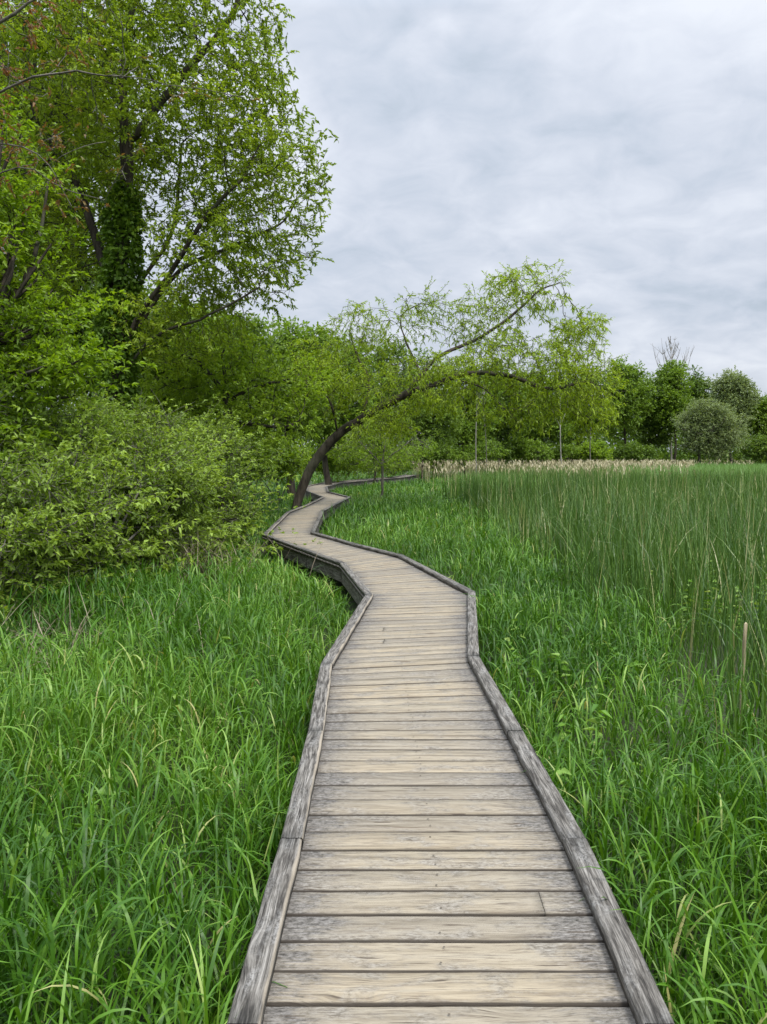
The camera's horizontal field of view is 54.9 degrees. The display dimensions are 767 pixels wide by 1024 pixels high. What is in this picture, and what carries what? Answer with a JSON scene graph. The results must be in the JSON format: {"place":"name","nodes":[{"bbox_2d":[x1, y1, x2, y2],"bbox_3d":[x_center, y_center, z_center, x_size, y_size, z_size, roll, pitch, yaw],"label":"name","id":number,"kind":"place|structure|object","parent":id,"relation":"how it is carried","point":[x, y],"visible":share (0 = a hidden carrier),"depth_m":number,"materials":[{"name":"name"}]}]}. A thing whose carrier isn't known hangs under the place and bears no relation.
{"place":"outdoors","nodes":[
{"label":"outdoors","id":0,"kind":"place"},
{"bbox_2d":[0,468,766,1023],"bbox_3d":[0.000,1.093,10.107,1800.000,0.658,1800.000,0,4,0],"label":"ground","id":1,"kind":"structure","parent":0,"point":[354,604],"depth_m":5.26,"materials":[{"name":"green plant"}]},
{"bbox_2d":[0,375,90,521],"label":"shrub","id":2,"kind":"object","parent":1,"relation":"on","point":[2,454],"visible":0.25,"depth_m":9.18,"materials":[{"name":"green plant"}]},
{"bbox_2d":[0,599,154,768],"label":"dead stalks","id":3,"kind":"object","parent":1,"relation":"on","point":[56,657],"visible":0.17,"depth_m":5.38,"materials":[{"name":"green plant"}]},
{"bbox_2d":[0,86,157,474],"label":"box elder","id":4,"kind":"object","parent":1,"relation":"on","point":[55,367],"visible":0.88,"depth_m":10.39,"materials":[{"name":"green plant"}]},
{"bbox_2d":[0,361,169,490],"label":"shrub","id":5,"kind":"object","parent":1,"relation":"on","point":[65,426],"visible":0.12,"depth_m":11.11,"materials":[{"name":"green plant"}]},
{"bbox_2d":[0,0,170,210],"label":"broadleaf tree","id":6,"kind":"object","parent":1,"relation":"on","point":[34,64],"visible":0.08,"depth_m":26.35,"materials":[{"name":"green plant"}]},
{"bbox_2d":[1,112,172,427],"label":"broadleaf tree","id":7,"kind":"object","parent":1,"relation":"on","point":[91,285],"visible":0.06,"depth_m":22.62,"materials":[{"name":"green plant"}]},
{"bbox_2d":[0,433,186,638],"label":"shrub","id":8,"kind":"object","parent":1,"relation":"on","point":[25,547],"visible":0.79,"depth_m":8.09,"materials":[{"name":"green plant"}]},
{"bbox_2d":[0,404,232,614],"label":"shrub","id":9,"kind":"object","parent":1,"relation":"on","point":[122,478],"visible":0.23,"depth_m":9.47,"materials":[{"name":"green plant"}]},
{"bbox_2d":[0,0,261,253],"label":"overhanging tree","id":10,"kind":"object","parent":1,"relation":"on","point":[30,40],"visible":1,"depth_m":7.78,"materials":[{"name":"green plant"}]},
{"bbox_2d":[35,381,227,462],"bbox_3d":[-4.726,-0.547,12.980,4.204,3.690,4.352,0,4,0],"label":"shrub","id":11,"kind":"object","parent":1,"relation":"on","point":[155,430],"visible":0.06,"depth_m":12.89,"materials":[{"name":"green plant"}]},
{"bbox_2d":[0,564,295,690],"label":"dead stalks","id":12,"kind":"object","parent":1,"relation":"on","point":[79,624],"visible":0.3,"depth_m":6.56,"materials":[{"name":"green plant"}]},
{"bbox_2d":[21,397,276,594],"bbox_3d":[-3.465,-0.054,10.926,3.972,3.161,4.420,0,4,0],"label":"shrub","id":13,"kind":"object","parent":1,"relation":"on","point":[185,501],"visible":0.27,"depth_m":10.48,"materials":[{"name":"green plant"}]},
{"bbox_2d":[0,0,338,415],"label":"ash tree","id":14,"kind":"object","parent":1,"relation":"on","point":[123,223],"visible":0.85,"depth_m":16.14,"materials":[{"name":"green plant"}]},
{"bbox_2d":[79,283,268,436],"bbox_3d":[-7.423,-3.603,24.990,5.900,7.890,5.737,-3,5,-34],"label":"broadleaf tree","id":15,"kind":"object","parent":1,"relation":"on","point":[162,371],"visible":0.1,"depth_m":23.84,"materials":[{"name":"green plant"}]},
{"bbox_2d":[0,470,412,1023],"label":"tall grass","id":16,"kind":"structure","parent":1,"relation":"on","point":[24,957],"depth_m":3.78,"materials":[{"name":"green plant"}]},
{"bbox_2d":[143,390,280,532],"bbox_3d":[-4.205,-0.726,15.610,4.046,3.655,4.339,0,4,0],"label":"shrub","id":17,"kind":"object","parent":1,"relation":"on","point":[219,429],"visible":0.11,"depth_m":15.34,"materials":[{"name":"green plant"}]},
{"bbox_2d":[125,528,322,600],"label":"dead stalks","id":18,"kind":"object","parent":1,"relation":"on","point":[197,563],"visible":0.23,"depth_m":10.32,"materials":[{"name":"green plant"}]},
{"bbox_2d":[140,428,322,576],"bbox_3d":[-3.090,0.236,12.871,3.916,3.397,3.720,-2,5,-27],"label":"shrub","id":19,"kind":"object","parent":1,"relation":"on","point":[227,507],"visible":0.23,"depth_m":12.70,"materials":[{"name":"green plant"}]},
{"bbox_2d":[133,308,337,490],"bbox_3d":[-3.954,-2.296,19.225,5.554,5.950,3.246,0,4,0],"label":"box elder","id":20,"kind":"object","parent":1,"relation":"on","point":[198,383],"visible":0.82,"depth_m":18.73,"materials":[{"name":"green plant"}]},
{"bbox_2d":[192,303,295,435],"bbox_3d":[-6.781,-4.107,29.971,6.426,8.405,5.283,-2,5,-25],"label":"broadleaf tree","id":21,"kind":"object","parent":1,"relation":"on","point":[261,329],"visible":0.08,"depth_m":29.45,"materials":[{"name":"green plant"}]},
{"bbox_2d":[214,426,299,500],"bbox_3d":[-4.459,-1.057,23.020,3.857,3.317,3.030,0,4,0],"label":"bush","id":22,"kind":"object","parent":1,"relation":"on","point":[271,470],"visible":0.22,"depth_m":22.55,"materials":[{"name":"green plant"}]},
{"bbox_2d":[247,431,313,512],"bbox_3d":[-4.051,-1.430,27.002,3.310,3.321,2.983,2,5,28],"label":"bush","id":23,"kind":"object","parent":1,"relation":"on","point":[293,464],"visible":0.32,"depth_m":26.54,"materials":[{"name":"green plant"}]},
{"bbox_2d":[256,313,361,502],"bbox_3d":[-4.280,-4.592,33.539,6.605,8.856,5.425,0,4,0],"label":"broadleaf tree","id":24,"kind":"object","parent":1,"relation":"on","point":[285,335],"visible":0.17,"depth_m":32.85,"materials":[{"name":"green plant"}]},
{"bbox_2d":[0,523,642,979],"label":"sedge","id":25,"kind":"object","parent":1,"relation":"on","point":[262,671],"visible":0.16,"depth_m":5.88,"materials":[{"name":"green plant"}]},
{"bbox_2d":[297,443,372,482],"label":"bush","id":26,"kind":"object","parent":1,"relation":"on","point":[350,467],"visible":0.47,"depth_m":45.71,"materials":[{"name":"green plant"}]},
{"bbox_2d":[300,324,386,491],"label":"broadleaf tree","id":27,"kind":"object","parent":1,"relation":"on","point":[327,433],"visible":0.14,"depth_m":41.21,"materials":[{"name":"green plant"}]},
{"bbox_2d":[324,393,437,498],"bbox_3d":[-0.168,-2.596,30.889,4.958,4.794,3.205,0,4,0],"label":"sapling","id":28,"kind":"object","parent":1,"relation":"on","point":[384,461],"visible":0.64,"depth_m":30.76,"materials":[{"name":"green plant"}]},
{"bbox_2d":[0,537,766,890],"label":"marsh weeds","id":29,"kind":"object","parent":1,"relation":"on","point":[556,695],"visible":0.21,"depth_m":5.62,"materials":[{"name":"green plant"}]},
{"bbox_2d":[2,322,765,470],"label":"wood","id":30,"kind":"object","parent":1,"relation":"on","point":[665,455],"visible":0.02,"depth_m":115.06,"materials":[{"name":"green plant"}]},
{"bbox_2d":[348,445,419,477],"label":"bush","id":31,"kind":"object","parent":1,"relation":"on","point":[378,466],"visible":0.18,"depth_m":55.67,"materials":[{"name":"green plant"}]},
{"bbox_2d":[345,332,437,484],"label":"broadleaf tree","id":32,"kind":"object","parent":1,"relation":"on","point":[396,353],"visible":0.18,"depth_m":48.74,"materials":[{"name":"green plant"}]},
{"bbox_2d":[394,345,466,480],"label":"broadleaf tree","id":33,"kind":"object","parent":1,"relation":"on","point":[427,429],"visible":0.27,"depth_m":57.10,"materials":[{"name":"green plant"}]},
{"bbox_2d":[404,438,482,477],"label":"bush","id":34,"kind":"object","parent":1,"relation":"on","point":[442,452],"visible":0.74,"depth_m":63.50,"materials":[{"name":"green plant"}]},
{"bbox_2d":[227,474,674,1023],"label":"boardwalk","id":35,"kind":"structure","parent":1,"relation":"on","point":[434,854],"depth_m":2.84,"materials":[{"name":"grey wood"}]},
{"bbox_2d":[280,256,634,509],"bbox_3d":[2.210,-3.674,22.778,10.878,8.268,4.203,0,4,0],"label":"willow tree","id":36,"kind":"object","parent":1,"relation":"on","point":[470,374],"visible":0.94,"depth_m":22.46,"materials":[{"name":"green plant"}]},
{"bbox_2d":[426,359,502,472],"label":"broadleaf tree","id":37,"kind":"object","parent":1,"relation":"on","point":[467,433],"visible":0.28,"depth_m":64.92,"materials":[{"name":"green plant"}]},
{"bbox_2d":[475,385,485,470],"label":"bare trunk","id":38,"kind":"object","parent":1,"relation":"on","point":[483,393],"visible":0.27,"depth_m":59.63,"materials":[{"name":"grey wood"}]},
{"bbox_2d":[454,438,508,470],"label":"bush","id":39,"kind":"object","parent":1,"relation":"on","point":[491,451],"visible":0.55,"depth_m":73.16,"materials":[{"name":"green plant"}]},
{"bbox_2d":[482,389,488,465],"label":"bare trunk","id":40,"kind":"object","parent":1,"relation":"on","point":[485,434],"visible":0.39,"depth_m":62.66,"materials":[{"name":"grey plant"}]},
{"bbox_2d":[474,363,543,469],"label":"broadleaf tree","id":41,"kind":"object","parent":1,"relation":"on","point":[499,435],"visible":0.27,"depth_m":76.62,"materials":[{"name":"green plant"}]},
{"bbox_2d":[500,434,555,468],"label":"bush","id":42,"kind":"object","parent":1,"relation":"on","point":[528,452],"visible":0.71,"depth_m":79.22,"materials":[{"name":"green plant"}]},
{"bbox_2d":[317,468,766,1023],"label":"tall grass","id":43,"kind":"structure","parent":1,"relation":"on","point":[711,922],"depth_m":4.39,"materials":[{"name":"green plant"}]},
{"bbox_2d":[509,369,576,463],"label":"broadleaf tree","id":44,"kind":"object","parent":1,"relation":"on","point":[554,431],"visible":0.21,"depth_m":82.62,"materials":[{"name":"green plant"}]},
{"bbox_2d":[549,388,567,463],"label":"bare trunk","id":45,"kind":"object","parent":1,"relation":"on","point":[560,435],"visible":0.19,"depth_m":71.66,"materials":[{"name":"grey wood"}]},
{"bbox_2d":[545,441,583,465],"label":"bush","id":46,"kind":"object","parent":1,"relation":"on","point":[569,453],"visible":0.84,"depth_m":85.03,"materials":[{"name":"green plant"}]},
{"bbox_2d":[547,362,616,448],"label":"broadleaf tree","id":47,"kind":"object","parent":1,"relation":"on","point":[566,441],"visible":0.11,"depth_m":88.71,"materials":[{"name":"green plant"}]},
{"bbox_2d":[411,458,754,486],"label":"dry reeds","id":48,"kind":"object","parent":1,"relation":"on","point":[578,464],"visible":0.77,"depth_m":56.99,"materials":[{"name":"beige plant"}]},
{"bbox_2d":[590,391,595,458],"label":"bare trunk","id":49,"kind":"object","parent":1,"relation":"on","point":[590,439],"visible":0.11,"depth_m":79.70,"materials":[{"name":"grey plant"}]},
{"bbox_2d":[576,438,613,464],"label":"bush","id":50,"kind":"object","parent":1,"relation":"on","point":[599,450],"visible":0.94,"depth_m":83.08,"materials":[{"name":"green plant"}]},
{"bbox_2d":[435,461,766,801],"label":"cattails","id":51,"kind":"object","parent":1,"relation":"on","point":[735,531],"visible":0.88,"depth_m":10.59,"materials":[{"name":"green plant"}]},
{"bbox_2d":[454,461,766,499],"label":"pale meadow grass","id":52,"kind":"structure","parent":1,"relation":"on","point":[720,467],"depth_m":49.61,"materials":[{"name":"beige plant"}]},
{"bbox_2d":[599,356,656,455],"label":"broadleaf tree","id":53,"kind":"object","parent":1,"relation":"on","point":[632,401],"visible":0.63,"depth_m":91.97,"materials":[{"name":"green plant"}]},
{"bbox_2d":[609,439,661,466],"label":"bush","id":54,"kind":"object","parent":1,"relation":"on","point":[636,451],"visible":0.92,"depth_m":87.22,"materials":[{"name":"green plant"}]},
{"bbox_2d":[626,371,675,462],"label":"broadleaf tree","id":55,"kind":"object","parent":1,"relation":"on","point":[649,434],"visible":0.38,"depth_m":96.35,"materials":[{"name":"green plant"}]},
{"bbox_2d":[647,359,695,463],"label":"broadleaf tree","id":56,"kind":"object","parent":1,"relation":"on","point":[677,399],"visible":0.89,"depth_m":94.17,"materials":[{"name":"green plant"}]},
{"bbox_2d":[652,336,694,463],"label":"dead snag","id":57,"kind":"object","parent":1,"relation":"on","point":[674,352],"visible":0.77,"depth_m":98.36,"materials":[{"name":"grey wood"}]},
{"bbox_2d":[676,365,711,465],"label":"broadleaf tree","id":58,"kind":"object","parent":1,"relation":"on","point":[699,389],"visible":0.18,"depth_m":102.36,"materials":[{"name":"green plant"}]},
{"bbox_2d":[668,394,753,463],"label":"willow bush","id":59,"kind":"object","parent":1,"relation":"on","point":[712,422],"visible":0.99,"depth_m":88.51,"materials":[{"name":"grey plant"}]},
{"bbox_2d":[703,365,763,464],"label":"broadleaf tree","id":60,"kind":"object","parent":1,"relation":"on","point":[735,388],"visible":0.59,"depth_m":97.78,"materials":[{"name":"green plant"}]},
{"bbox_2d":[736,622,747,761],"bbox_3d":[2.275,1.312,4.709,0.034,1.239,0.034,4,6,45],"label":"stake","id":61,"kind":"object","parent":1,"relation":"on","point":[744,639],"visible":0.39,"depth_m":4.67,"materials":[{"name":"beige wood"}]},
{"bbox_2d":[734,432,766,464],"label":"bush","id":62,"kind":"object","parent":1,"relation":"on","point":[758,448],"visible":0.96,"depth_m":91.22,"materials":[{"name":"green plant"}]},
{"bbox_2d":[740,388,766,465],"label":"broadleaf tree","id":63,"kind":"object","parent":1,"relation":"on","point":[761,416],"visible":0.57,"depth_m":100.40,"materials":[{"name":"green plant"}]},
{"bbox_2d":[0,0,766,451],"label":"sky","id":64,"kind":"structure","parent":0,"point":[622,142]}
]}

